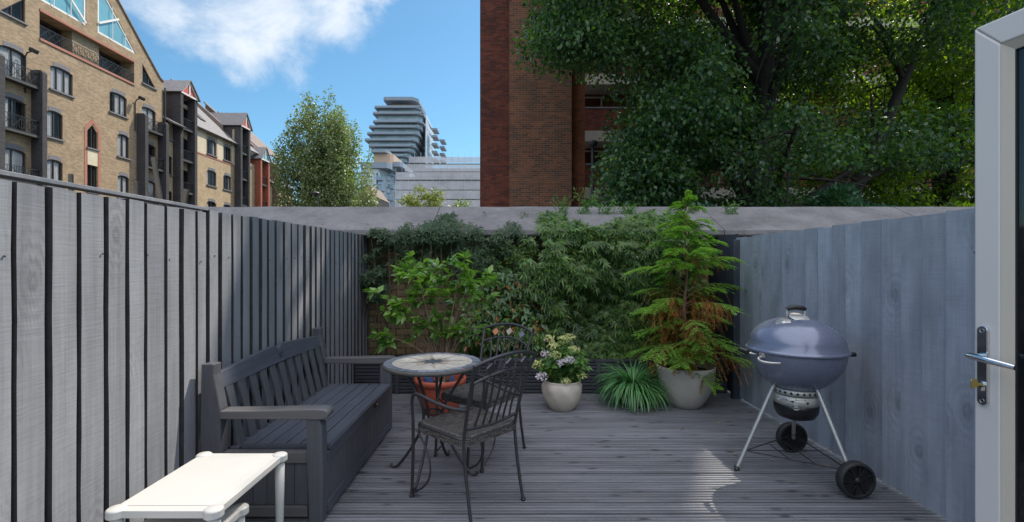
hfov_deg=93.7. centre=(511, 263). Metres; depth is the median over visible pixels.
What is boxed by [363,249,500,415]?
potted citrus
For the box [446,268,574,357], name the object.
star jasmine
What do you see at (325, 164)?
poplar tree
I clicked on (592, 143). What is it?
street lamp
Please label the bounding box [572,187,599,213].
wall weed
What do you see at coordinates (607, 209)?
wall weed
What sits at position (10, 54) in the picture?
window
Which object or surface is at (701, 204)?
laurel shrub
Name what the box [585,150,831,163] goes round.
gallery windows
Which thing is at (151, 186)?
window
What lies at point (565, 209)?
wall weed
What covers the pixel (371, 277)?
creeper
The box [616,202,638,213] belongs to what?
wall weed
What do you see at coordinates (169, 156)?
window
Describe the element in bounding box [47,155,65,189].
window
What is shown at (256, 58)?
sky
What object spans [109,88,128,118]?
window
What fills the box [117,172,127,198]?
window
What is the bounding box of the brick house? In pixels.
[357,184,388,206]
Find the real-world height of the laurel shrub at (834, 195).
3.384 m
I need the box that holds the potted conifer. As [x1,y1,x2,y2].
[623,190,753,409]
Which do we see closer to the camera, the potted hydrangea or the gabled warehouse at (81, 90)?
the potted hydrangea
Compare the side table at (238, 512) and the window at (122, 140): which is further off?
the window at (122, 140)
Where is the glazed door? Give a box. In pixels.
[965,8,1023,521]
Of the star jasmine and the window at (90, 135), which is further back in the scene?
the window at (90, 135)
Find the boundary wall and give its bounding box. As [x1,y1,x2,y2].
[175,207,973,404]
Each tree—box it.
[270,85,381,206]
[397,184,445,206]
[448,197,472,206]
[510,0,1023,206]
[737,0,1023,206]
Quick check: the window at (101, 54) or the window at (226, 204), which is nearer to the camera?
the window at (101, 54)
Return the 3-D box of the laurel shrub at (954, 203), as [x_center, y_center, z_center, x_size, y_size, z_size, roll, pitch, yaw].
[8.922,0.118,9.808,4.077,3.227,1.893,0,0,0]
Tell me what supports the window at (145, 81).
in the gabled warehouse at (81, 90)
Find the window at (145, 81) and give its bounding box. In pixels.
[142,65,157,90]
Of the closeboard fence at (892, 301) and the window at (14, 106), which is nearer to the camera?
the closeboard fence at (892, 301)
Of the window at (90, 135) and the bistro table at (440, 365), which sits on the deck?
the bistro table at (440, 365)
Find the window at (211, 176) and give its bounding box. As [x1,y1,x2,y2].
[206,167,217,187]
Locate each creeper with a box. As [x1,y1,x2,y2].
[359,227,398,354]
[367,211,528,354]
[470,234,540,348]
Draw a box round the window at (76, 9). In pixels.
[42,0,86,25]
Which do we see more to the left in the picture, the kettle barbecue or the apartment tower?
the apartment tower
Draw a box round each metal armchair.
[409,350,536,521]
[434,323,533,472]
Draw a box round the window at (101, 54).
[99,51,119,75]
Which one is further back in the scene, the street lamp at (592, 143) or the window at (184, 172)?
the window at (184, 172)
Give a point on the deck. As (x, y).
(585, 459)
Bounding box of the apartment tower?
[365,97,446,171]
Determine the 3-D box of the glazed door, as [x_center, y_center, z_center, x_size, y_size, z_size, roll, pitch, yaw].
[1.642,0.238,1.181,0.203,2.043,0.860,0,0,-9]
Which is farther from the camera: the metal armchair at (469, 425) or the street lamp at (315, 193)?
the street lamp at (315, 193)
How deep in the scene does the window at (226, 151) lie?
45.77 m
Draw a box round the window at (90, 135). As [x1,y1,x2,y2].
[87,126,99,151]
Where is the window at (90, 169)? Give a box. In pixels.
[87,165,99,194]
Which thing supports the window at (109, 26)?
in the gabled warehouse at (81, 90)
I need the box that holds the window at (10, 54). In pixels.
[0,40,24,80]
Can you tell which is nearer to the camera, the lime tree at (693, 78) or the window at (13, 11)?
the lime tree at (693, 78)
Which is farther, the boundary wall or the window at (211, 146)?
the window at (211, 146)
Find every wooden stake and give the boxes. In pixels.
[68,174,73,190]
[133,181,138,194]
[151,157,163,205]
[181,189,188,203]
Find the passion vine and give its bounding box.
[518,208,715,368]
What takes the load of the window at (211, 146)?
in the terraced warehouse at (218, 159)
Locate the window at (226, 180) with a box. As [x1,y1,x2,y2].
[223,173,232,191]
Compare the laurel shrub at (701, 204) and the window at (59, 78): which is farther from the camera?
the window at (59, 78)
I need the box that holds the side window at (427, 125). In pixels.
[427,125,433,163]
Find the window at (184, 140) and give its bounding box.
[183,138,186,159]
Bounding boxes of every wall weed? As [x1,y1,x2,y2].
[550,194,574,213]
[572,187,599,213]
[589,198,619,213]
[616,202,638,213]
[721,199,743,214]
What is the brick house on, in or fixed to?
on the ground
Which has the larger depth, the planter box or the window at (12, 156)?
the window at (12, 156)
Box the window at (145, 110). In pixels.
[142,103,154,130]
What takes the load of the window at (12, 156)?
in the gabled warehouse at (81, 90)
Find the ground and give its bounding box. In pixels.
[779,420,945,517]
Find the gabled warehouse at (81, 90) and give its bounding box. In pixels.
[0,0,168,205]
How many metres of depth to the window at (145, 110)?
35.73 m
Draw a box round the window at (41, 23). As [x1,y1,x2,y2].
[39,20,59,45]
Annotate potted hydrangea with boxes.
[532,333,591,411]
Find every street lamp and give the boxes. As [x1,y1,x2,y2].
[311,191,319,206]
[588,140,597,206]
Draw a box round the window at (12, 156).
[5,143,24,181]
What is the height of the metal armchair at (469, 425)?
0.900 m
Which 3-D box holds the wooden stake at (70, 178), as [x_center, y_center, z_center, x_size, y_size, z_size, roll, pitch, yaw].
[-8.247,0.015,9.000,0.129,3.391,0.050,0,0,0]
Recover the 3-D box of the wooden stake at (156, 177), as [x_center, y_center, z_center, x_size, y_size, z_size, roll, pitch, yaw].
[-6.411,-0.141,9.000,0.701,3.711,0.050,0,0,0]
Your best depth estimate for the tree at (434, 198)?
64.94 m
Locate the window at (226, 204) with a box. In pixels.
[223,202,229,206]
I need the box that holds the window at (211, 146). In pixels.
[206,137,217,157]
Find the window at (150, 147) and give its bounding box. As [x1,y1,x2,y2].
[148,141,154,166]
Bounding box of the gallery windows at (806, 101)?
[585,97,960,106]
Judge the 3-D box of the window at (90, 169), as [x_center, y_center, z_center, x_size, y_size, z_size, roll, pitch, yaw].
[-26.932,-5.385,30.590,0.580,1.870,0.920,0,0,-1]
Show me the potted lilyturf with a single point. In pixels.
(632, 388)
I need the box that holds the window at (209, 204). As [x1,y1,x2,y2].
[207,198,215,206]
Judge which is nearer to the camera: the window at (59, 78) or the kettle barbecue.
the kettle barbecue
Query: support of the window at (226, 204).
in the terraced warehouse at (218, 159)
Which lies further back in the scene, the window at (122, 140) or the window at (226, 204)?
the window at (226, 204)
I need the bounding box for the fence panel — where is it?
[708,234,741,399]
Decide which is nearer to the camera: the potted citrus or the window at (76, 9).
the potted citrus
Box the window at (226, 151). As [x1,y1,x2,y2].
[223,144,232,162]
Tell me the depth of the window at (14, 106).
25.88 m
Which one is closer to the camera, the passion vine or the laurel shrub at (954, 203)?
the passion vine
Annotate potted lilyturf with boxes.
[590,348,677,412]
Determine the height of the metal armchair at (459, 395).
0.900 m
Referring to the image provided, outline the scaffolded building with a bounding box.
[395,152,479,206]
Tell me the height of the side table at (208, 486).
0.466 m
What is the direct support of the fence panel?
on the deck
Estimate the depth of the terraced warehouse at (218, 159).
43.87 m
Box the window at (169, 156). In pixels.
[169,156,173,176]
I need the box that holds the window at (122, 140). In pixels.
[117,130,130,160]
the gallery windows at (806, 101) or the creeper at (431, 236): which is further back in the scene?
the gallery windows at (806, 101)
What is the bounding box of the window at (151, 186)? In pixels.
[148,177,154,203]
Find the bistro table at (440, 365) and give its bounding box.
[382,353,480,489]
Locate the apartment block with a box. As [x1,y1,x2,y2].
[358,150,412,206]
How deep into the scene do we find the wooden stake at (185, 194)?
8.97 m
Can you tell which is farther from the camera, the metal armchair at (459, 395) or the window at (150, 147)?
the window at (150, 147)
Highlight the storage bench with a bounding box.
[201,327,395,521]
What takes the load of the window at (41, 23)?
in the gabled warehouse at (81, 90)
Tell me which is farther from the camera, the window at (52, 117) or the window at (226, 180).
the window at (226, 180)
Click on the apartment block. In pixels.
(387, 166)
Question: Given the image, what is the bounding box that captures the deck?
[245,390,949,521]
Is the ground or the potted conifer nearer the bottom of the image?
the ground
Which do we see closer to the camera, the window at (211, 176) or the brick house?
the window at (211, 176)
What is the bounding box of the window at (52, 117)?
[47,106,65,141]
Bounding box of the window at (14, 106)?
[5,92,24,130]
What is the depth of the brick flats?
17.20 m
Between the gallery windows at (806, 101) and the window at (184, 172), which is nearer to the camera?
the gallery windows at (806, 101)
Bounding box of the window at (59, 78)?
[49,62,75,98]
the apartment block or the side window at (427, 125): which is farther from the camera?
the side window at (427, 125)
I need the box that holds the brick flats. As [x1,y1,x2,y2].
[480,0,1009,206]
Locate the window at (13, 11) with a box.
[0,0,28,25]
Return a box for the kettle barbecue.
[734,305,875,498]
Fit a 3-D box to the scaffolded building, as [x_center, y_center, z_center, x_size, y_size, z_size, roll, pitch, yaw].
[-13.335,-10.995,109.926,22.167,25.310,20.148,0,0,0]
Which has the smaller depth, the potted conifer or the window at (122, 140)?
the potted conifer
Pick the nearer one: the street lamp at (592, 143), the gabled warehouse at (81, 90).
the street lamp at (592, 143)
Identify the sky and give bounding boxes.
[119,0,479,206]
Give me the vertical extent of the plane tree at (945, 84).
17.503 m
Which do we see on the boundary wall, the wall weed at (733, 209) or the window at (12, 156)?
the wall weed at (733, 209)
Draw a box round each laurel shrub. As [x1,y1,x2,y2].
[689,200,719,206]
[805,181,908,206]
[940,197,974,206]
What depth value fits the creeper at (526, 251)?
5.31 m
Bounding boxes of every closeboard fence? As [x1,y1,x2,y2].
[0,170,368,521]
[736,206,974,521]
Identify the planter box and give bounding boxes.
[355,353,727,393]
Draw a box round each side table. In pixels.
[105,451,287,521]
[143,503,248,521]
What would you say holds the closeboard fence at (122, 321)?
on the ground
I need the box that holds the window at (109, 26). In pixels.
[98,0,134,52]
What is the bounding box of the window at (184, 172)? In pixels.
[183,170,186,181]
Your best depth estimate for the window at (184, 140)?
40.03 m
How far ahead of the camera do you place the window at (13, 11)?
26.15 m
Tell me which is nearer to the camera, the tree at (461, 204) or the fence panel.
the fence panel
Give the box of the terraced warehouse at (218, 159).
[163,79,294,206]
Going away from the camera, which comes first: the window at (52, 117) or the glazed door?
the glazed door
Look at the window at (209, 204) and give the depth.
43.41 m
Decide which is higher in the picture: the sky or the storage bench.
the sky

